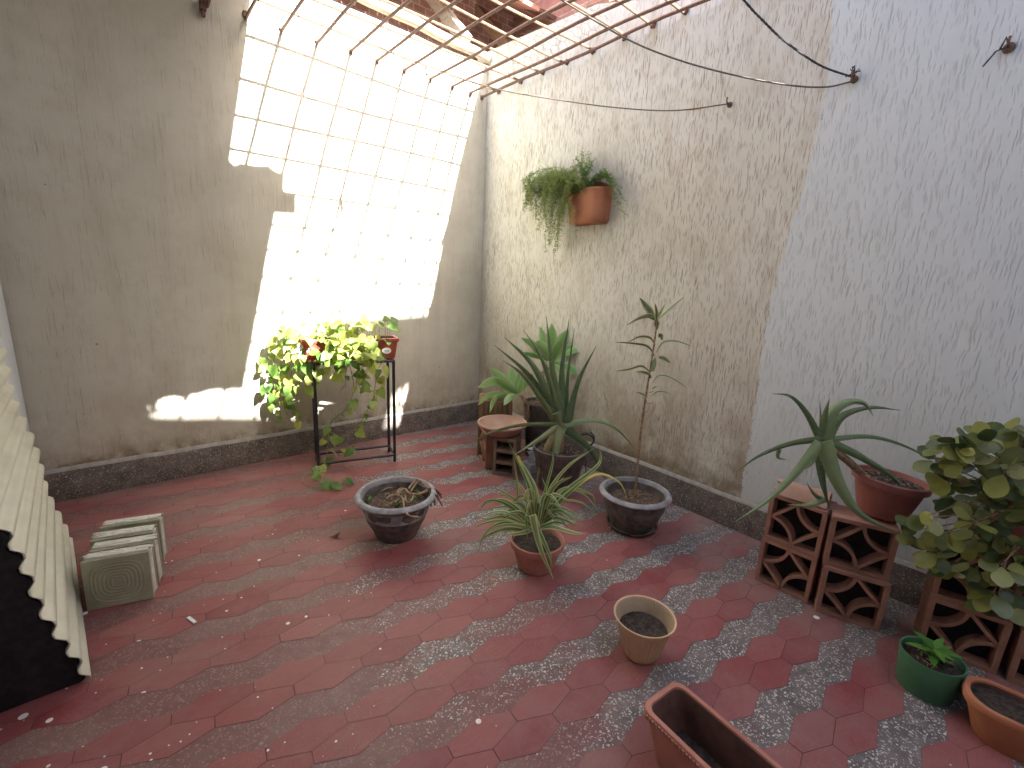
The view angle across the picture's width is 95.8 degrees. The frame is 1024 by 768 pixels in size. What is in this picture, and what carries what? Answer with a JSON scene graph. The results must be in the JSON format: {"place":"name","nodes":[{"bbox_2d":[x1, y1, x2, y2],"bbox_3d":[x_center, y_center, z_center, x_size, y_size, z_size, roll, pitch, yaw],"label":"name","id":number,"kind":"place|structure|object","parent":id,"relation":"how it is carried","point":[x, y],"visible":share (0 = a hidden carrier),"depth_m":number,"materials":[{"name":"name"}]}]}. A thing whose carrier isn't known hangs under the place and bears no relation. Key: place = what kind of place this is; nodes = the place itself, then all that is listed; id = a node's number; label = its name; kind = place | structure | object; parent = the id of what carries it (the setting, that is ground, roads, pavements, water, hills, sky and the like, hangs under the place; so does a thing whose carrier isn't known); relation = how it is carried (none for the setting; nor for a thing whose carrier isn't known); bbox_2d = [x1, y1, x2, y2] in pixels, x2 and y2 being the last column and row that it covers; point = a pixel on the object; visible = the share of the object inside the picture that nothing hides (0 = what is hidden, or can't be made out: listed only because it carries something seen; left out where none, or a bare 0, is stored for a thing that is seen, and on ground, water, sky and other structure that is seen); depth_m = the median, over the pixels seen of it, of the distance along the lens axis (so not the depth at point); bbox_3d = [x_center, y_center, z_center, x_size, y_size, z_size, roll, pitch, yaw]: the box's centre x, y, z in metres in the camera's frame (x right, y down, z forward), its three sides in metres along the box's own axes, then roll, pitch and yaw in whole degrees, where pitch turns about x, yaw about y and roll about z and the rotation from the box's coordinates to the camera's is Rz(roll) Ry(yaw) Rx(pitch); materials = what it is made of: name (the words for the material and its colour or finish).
{"place":"outdoors","nodes":[
{"label":"outdoors","id":0,"kind":"place"},
{"bbox_2d":[0,420,1023,767],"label":"patio floor","id":1,"kind":"structure","parent":0,"point":[306,640],"depth_m":1.80,"materials":[{"name":"red tile"}]},
{"bbox_2d":[0,281,29,592],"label":"patio wall","id":2,"kind":"structure","parent":1,"relation":"on","point":[6,343],"depth_m":2.39,"materials":[{"name":"white paint"}]},
{"bbox_2d":[0,530,85,712],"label":"board","id":3,"kind":"object","parent":1,"relation":"on","point":[36,661],"visible":0.97,"depth_m":1.46,"materials":[{"name":"black"}]},
{"bbox_2d":[0,331,90,677],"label":"corrugated sheet","id":4,"kind":"object","parent":1,"relation":"on","point":[40,539],"visible":1,"depth_m":1.72,"materials":[{"name":"beige plastic"}]},
{"bbox_2d":[80,543,158,610],"bbox_3d":[-1.640,0.803,1.948,0.233,0.224,0.082,-3,11,-24],"label":"tile","id":5,"kind":"object","parent":1,"relation":"on","point":[115,577],"depth_m":1.91,"materials":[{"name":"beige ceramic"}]},
{"bbox_2d":[88,533,163,584],"bbox_3d":[-1.677,0.783,2.027,0.230,0.225,0.081,-3,15,-24],"label":"tile","id":6,"kind":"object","parent":1,"relation":"on","point":[125,542],"depth_m":2.01,"materials":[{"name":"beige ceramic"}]},
{"bbox_2d":[90,524,162,563],"bbox_3d":[-1.744,0.764,2.100,0.225,0.225,0.081,-3,16,-24],"label":"glass block","id":7,"kind":"object","parent":1,"relation":"on","point":[123,533],"depth_m":2.06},
{"bbox_2d":[99,513,167,560],"bbox_3d":[-1.786,0.740,2.194,0.224,0.225,0.081,-3,12,-24],"label":"glass block","id":8,"kind":"object","parent":1,"relation":"on","point":[136,521],"depth_m":2.17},
{"bbox_2d":[186,616,196,623],"bbox_3d":[-1.290,0.950,1.864,0.056,0.003,0.012,10,15,29],"label":"paper scrap","id":9,"kind":"object","parent":1,"relation":"on","point":[191,619],"visible":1,"depth_m":1.86,"materials":[{"name":"white paper"}]},
{"bbox_2d":[0,0,487,502],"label":"patio wall","id":10,"kind":"structure","parent":1,"relation":"on","point":[197,209],"depth_m":2.99,"materials":[{"name":"beige paint"}]},
{"bbox_2d":[284,0,726,110],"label":"clothesline","id":11,"kind":"object","parent":10,"relation":"attached to","point":[510,91],"visible":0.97,"depth_m":2.72,"materials":[{"name":"fabric"}]},
{"bbox_2d":[424,66,428,82],"bbox_3d":[-0.516,-1.872,2.797,0.028,0.085,0.015,7,13,17],"label":"clothes peg","id":12,"kind":"object","parent":11,"relation":"hanging from","point":[426,72],"visible":1,"depth_m":2.80,"materials":[{"name":"plastic"}]},
{"bbox_2d":[310,359,395,465],"bbox_3d":[-1.163,0.200,3.420,0.558,0.789,0.226,-4,14,-26],"label":"plant stand","id":13,"kind":"object","parent":1,"relation":"on","point":[318,453],"visible":0.67,"depth_m":3.42,"materials":[{"name":"black metal"}]},
{"bbox_2d":[300,335,398,361],"bbox_3d":[-1.153,-0.258,3.310,0.660,0.150,0.185,-4,14,-26],"label":"planter box","id":14,"kind":"object","parent":13,"relation":"on","point":[389,351],"visible":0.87,"depth_m":3.31,"materials":[{"name":"red ceramic"}]},
{"bbox_2d":[258,312,399,490],"bbox_3d":[-1.260,0.119,3.310,0.854,1.284,0.686,11,16,34],"label":"trailing plant","id":15,"kind":"object","parent":14,"relation":"in","point":[370,357],"visible":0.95,"depth_m":3.21,"materials":[{"name":"green plant"}]},
{"bbox_2d":[354,476,436,543],"bbox_3d":[-0.632,0.703,2.532,0.432,0.250,0.432,-8,17,-40],"label":"flower pot","id":16,"kind":"object","parent":1,"relation":"on","point":[393,523],"visible":0.89,"depth_m":2.45,"materials":[{"name":"concrete"}]},
{"bbox_2d":[363,484,421,505],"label":"weeds","id":17,"kind":"object","parent":16,"relation":"in","point":[415,497],"visible":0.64,"depth_m":2.54,"materials":[{"name":"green plant"}]},
{"bbox_2d":[380,479,442,517],"bbox_3d":[-0.527,0.615,2.486,0.309,0.061,0.418,-8,17,-40],"label":"dry root","id":18,"kind":"object","parent":16,"relation":"on","point":[402,489],"visible":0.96,"depth_m":2.51,"materials":[{"name":"brown plant"}]},
{"bbox_2d":[478,427,501,468],"bbox_3d":[-0.149,0.471,3.593,0.177,0.274,0.281,-1,13,-16],"label":"breeze block","id":19,"kind":"object","parent":1,"relation":"on","point":[487,448],"depth_m":3.47,"materials":[{"name":"ceramic"}]},
{"bbox_2d":[477,393,512,455],"bbox_3d":[-0.141,0.321,3.779,0.266,0.486,0.266,2,13,-3],"label":"planter box","id":20,"kind":"object","parent":1,"relation":"on","point":[499,407],"visible":0.3,"depth_m":3.62,"materials":[{"name":"wood"}]},
{"bbox_2d":[477,367,532,421],"bbox_3d":[-0.055,0.075,3.619,0.414,0.422,0.238,4,13,6],"label":"soft agave","id":21,"kind":"object","parent":20,"relation":"on","point":[512,384],"visible":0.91,"depth_m":3.60,"materials":[{"name":"green plant"}]},
{"bbox_2d":[493,432,521,476],"bbox_3d":[-0.035,0.509,3.427,0.165,0.285,0.200,5,13,11],"label":"hollow brick","id":22,"kind":"object","parent":1,"relation":"on","point":[506,458],"visible":0.79,"depth_m":3.36,"materials":[{"name":"ceramic"}]},
{"bbox_2d":[477,414,526,437],"bbox_3d":[-0.072,0.318,3.398,0.368,0.088,0.368,-8,17,-40],"label":"saucer","id":23,"kind":"object","parent":22,"relation":"on","point":[488,423],"visible":0.79,"depth_m":3.47,"materials":[{"name":"ceramic"}]},
{"bbox_2d":[522,447,536,473],"bbox_3d":[0.155,0.559,3.459,0.120,0.189,0.110,-8,17,-40],"label":"plastic bag","id":24,"kind":"object","parent":1,"relation":"on","point":[530,464],"visible":0.46,"depth_m":3.43,"materials":[{"name":"grey plastic"}]},
{"bbox_2d":[510,529,564,575],"bbox_3d":[0.123,0.838,2.312,0.270,0.152,0.270,-8,17,-40],"label":"flower pot","id":25,"kind":"object","parent":1,"relation":"on","point":[529,559],"visible":0.79,"depth_m":2.25,"materials":[{"name":"ceramic"}]},
{"bbox_2d":[473,441,625,577],"bbox_3d":[0.201,0.589,2.239,0.776,0.588,0.310,1,13,-5],"label":"spider plant","id":26,"kind":"object","parent":25,"relation":"in","point":[536,516],"visible":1,"depth_m":2.23,"materials":[{"name":"green plant"}]},
{"bbox_2d":[523,397,555,455],"bbox_3d":[0.225,0.359,3.764,0.284,0.450,0.284,-8,17,-40],"label":"flower pot","id":27,"kind":"object","parent":1,"relation":"on","point":[537,413],"visible":0.43,"depth_m":3.65,"materials":[{"name":"ceramic"}]},
{"bbox_2d":[521,324,578,405],"bbox_3d":[0.336,-0.139,3.630,0.558,0.661,0.207,2,13,-5],"label":"soft agave","id":28,"kind":"object","parent":27,"relation":"on","point":[541,343],"visible":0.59,"depth_m":3.60,"materials":[{"name":"green plant"}]},
{"bbox_2d":[533,438,586,493],"bbox_3d":[0.320,0.571,3.185,0.368,0.303,0.368,-8,17,-40],"label":"flower pot","id":29,"kind":"object","parent":1,"relation":"on","point":[569,453],"visible":0.63,"depth_m":3.06,"materials":[{"name":"concrete"}]},
{"bbox_2d":[469,317,637,484],"bbox_3d":[0.298,0.136,3.046,1.142,1.132,0.302,4,13,6],"label":"aloe","id":30,"kind":"object","parent":29,"relation":"in","point":[552,395],"visible":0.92,"depth_m":3.08,"materials":[{"name":"green plant"}]},
{"bbox_2d":[580,432,594,472],"bbox_3d":[0.532,0.519,3.328,0.132,0.360,0.065,-1,13,-17],"label":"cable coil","id":31,"kind":"object","parent":1,"relation":"on","point":[593,438],"visible":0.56,"depth_m":3.29,"materials":[{"name":"plastic"}]},
{"bbox_2d":[606,514,657,536],"bbox_3d":[0.710,0.829,2.748,0.300,0.026,0.300,-8,17,-40],"label":"saucer","id":32,"kind":"object","parent":1,"relation":"on","point":[651,532],"visible":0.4,"depth_m":2.65,"materials":[{"name":"black plastic"}]},
{"bbox_2d":[599,476,671,533],"bbox_3d":[0.715,0.730,2.726,0.412,0.232,0.412,-8,17,-40],"label":"flower pot","id":33,"kind":"object","parent":32,"relation":"on","point":[642,513],"visible":0.95,"depth_m":2.65,"materials":[{"name":"concrete"}]},
{"bbox_2d":[617,298,689,499],"bbox_3d":[0.763,0.112,2.599,0.432,1.194,0.112,3,13,0],"label":"dracaena","id":34,"kind":"object","parent":33,"relation":"on","point":[655,315],"visible":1,"depth_m":2.54,"materials":[{"name":"green plant"}]},
{"bbox_2d":[614,595,676,664],"bbox_3d":[0.504,0.966,1.788,0.234,0.170,0.234,-8,17,-40],"label":"flower pot","id":35,"kind":"object","parent":1,"relation":"on","point":[647,625],"visible":1,"depth_m":1.78,"materials":[{"name":"beige plastic"}]},
{"bbox_2d":[644,682,782,767],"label":"planter box","id":36,"kind":"object","parent":1,"relation":"on","point":[689,728],"visible":1,"depth_m":1.36,"materials":[{"name":"ceramic"}]},
{"bbox_2d":[477,0,1023,608],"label":"patio wall","id":37,"kind":"structure","parent":1,"relation":"on","point":[813,250],"depth_m":2.46,"materials":[{"name":"paint"}]},
{"bbox_2d":[199,0,709,99],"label":"security grille","id":38,"kind":"object","parent":37,"relation":"attached to","point":[205,4],"visible":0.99,"depth_m":2.92,"materials":[{"name":"metal"}]},
{"bbox_2d":[470,0,607,75],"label":"wire netting","id":39,"kind":"object","parent":37,"relation":"attached to","point":[541,37],"visible":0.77,"depth_m":3.33,"materials":[{"name":"brown metal"}]},
{"bbox_2d":[569,181,611,225],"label":"wall pot","id":40,"kind":"object","parent":37,"relation":"attached to","point":[592,205],"depth_m":3.18,"materials":[{"name":"orange ceramic"}]},
{"bbox_2d":[521,150,626,255],"bbox_3d":[0.330,-1.310,3.326,0.332,0.749,1.102,-8,17,-40],"label":"fern","id":41,"kind":"object","parent":40,"relation":"in","point":[557,180],"visible":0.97,"depth_m":3.33,"materials":[{"name":"green plant"}]},
{"bbox_2d":[560,0,852,87],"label":"clothesline","id":42,"kind":"object","parent":37,"relation":"attached to","point":[638,44],"visible":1,"depth_m":2.21,"materials":[{"name":"fabric"}]},
{"bbox_2d":[726,97,731,107],"bbox_3d":[1.173,-1.529,2.512,0.046,0.044,0.028,-8,17,-40],"label":"wall hook","id":43,"kind":"object","parent":37,"relation":"attached to","point":[729,104],"depth_m":2.52,"materials":[{"name":"metal"}]},
{"bbox_2d":[845,65,860,83],"bbox_3d":[1.543,-1.401,2.092,0.046,0.066,0.057,-8,17,-40],"label":"wall hook","id":44,"kind":"object","parent":37,"relation":"attached to","point":[855,77],"depth_m":2.09,"materials":[{"name":"metal"}]},
{"bbox_2d":[742,0,851,77],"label":"rope","id":45,"kind":"object","parent":44,"relation":"hanging from","point":[748,5],"visible":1,"depth_m":2.12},
{"bbox_2d":[982,35,1015,66],"bbox_3d":[1.847,-1.262,1.754,0.046,0.085,0.080,-8,17,-40],"label":"wall hook","id":46,"kind":"object","parent":37,"relation":"attached to","point":[1008,47],"depth_m":1.74,"materials":[{"name":"metal"}]},
{"bbox_2d":[755,536,821,602],"bbox_3d":[1.343,0.870,2.240,0.150,0.232,0.238,-9,17,-42],"label":"breeze block","id":47,"kind":"object","parent":1,"relation":"on","point":[788,570],"depth_m":2.21,"materials":[{"name":"ceramic"}]},
{"bbox_2d":[764,492,837,558],"bbox_3d":[1.357,0.643,2.185,0.150,0.232,0.238,-9,17,-41],"label":"breeze block","id":48,"kind":"object","parent":47,"relation":"on","point":[802,529],"depth_m":2.16,"materials":[{"name":"ceramic"}]},
{"bbox_2d":[773,478,831,508],"bbox_3d":[1.353,0.499,2.157,0.219,0.055,0.154,14,17,40],"label":"roof tile","id":49,"kind":"object","parent":48,"relation":"on","point":[798,492],"visible":0.69,"depth_m":2.12,"materials":[{"name":"ceramic"}]},
{"bbox_2d":[814,558,890,631],"bbox_3d":[1.508,0.916,2.067,0.238,0.232,0.150,10,15,29],"label":"breeze block","id":50,"kind":"object","parent":1,"relation":"on","point":[858,599],"depth_m":2.03,"materials":[{"name":"ceramic"}]},
{"bbox_2d":[821,504,900,580],"bbox_3d":[1.517,0.685,2.031,0.238,0.232,0.150,9,14,27],"label":"breeze block","id":51,"kind":"object","parent":50,"relation":"on","point":[853,542],"depth_m":1.99,"materials":[{"name":"ceramic"}]},
{"bbox_2d":[851,464,932,522],"bbox_3d":[1.612,0.481,1.997,0.278,0.174,0.278,-3,15,-41],"label":"flower pot","id":52,"kind":"object","parent":51,"relation":"on","point":[881,495],"visible":0.82,"depth_m":1.93,"materials":[{"name":"orange ceramic"}]},
{"bbox_2d":[895,636,967,705],"bbox_3d":[1.520,1.050,1.692,0.188,0.140,0.188,-8,17,-40],"label":"flower pot","id":53,"kind":"object","parent":1,"relation":"on","point":[918,674],"visible":0.79,"depth_m":1.65,"materials":[{"name":"green plastic"}]},
{"bbox_2d":[904,629,963,665],"bbox_3d":[1.531,0.969,1.680,0.130,0.074,0.141,0,13,-12],"label":"seedling","id":54,"kind":"object","parent":53,"relation":"on","point":[936,649],"visible":0.99,"depth_m":1.67,"materials":[{"name":"green plant"}]},
{"bbox_2d":[914,579,1012,674],"bbox_3d":[1.813,0.974,1.876,0.238,0.232,0.150,12,16,34],"label":"breeze block","id":55,"kind":"object","parent":1,"relation":"on","point":[976,639],"depth_m":1.84,"materials":[{"name":"ceramic"}]},
{"bbox_2d":[895,417,1023,625],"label":"shrub","id":56,"kind":"object","parent":55,"relation":"on","point":[999,485],"visible":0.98,"depth_m":1.64,"materials":[{"name":"green plant"}]},
{"bbox_2d":[926,549,1023,620],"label":"breeze block","id":57,"kind":"object","parent":55,"relation":"on","point":[953,589],"depth_m":1.84,"materials":[{"name":"ceramic"}]},
{"bbox_2d":[1002,510,1023,554],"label":"flower pot","id":58,"kind":"object","parent":57,"relation":"on","point":[1018,532],"visible":0.12,"depth_m":1.70,"materials":[{"name":"ceramic"}]},
{"bbox_2d":[962,676,1023,763],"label":"planter box","id":59,"kind":"object","parent":1,"relation":"on","point":[996,712],"visible":1,"depth_m":1.50,"materials":[{"name":"orange ceramic"}]},
{"bbox_2d":[1001,622,1023,687],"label":"breeze block","id":60,"kind":"object","parent":1,"relation":"on","point":[1012,659],"depth_m":1.75,"materials":[{"name":"ceramic"}]},
{"bbox_2d":[735,393,932,533],"bbox_3d":[1.397,0.317,1.914,0.954,0.512,0.230,3,13,3],"label":"aloe","id":61,"kind":"object","parent":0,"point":[826,451],"visible":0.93,"depth_m":1.93,"materials":[{"name":"green plant"}]},
{"bbox_2d":[956,673,971,705],"bbox_3d":[1.641,1.091,1.662,0.076,0.084,0.100,7,14,20],"label":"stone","id":62,"kind":"object","parent":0,"point":[960,698],"visible":0.09,"depth_m":1.65,"materials":[{"name":"grey stone"}]},
{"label":"ground","id":63,"kind":"structure","parent":0,"visible":0},
{"bbox_2d":[332,0,631,64],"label":"neighbour house","id":64,"kind":"structure","parent":63,"relation":"on","point":[505,20],"depth_m":4.16,"materials":[{"name":"brick"}]}
]}

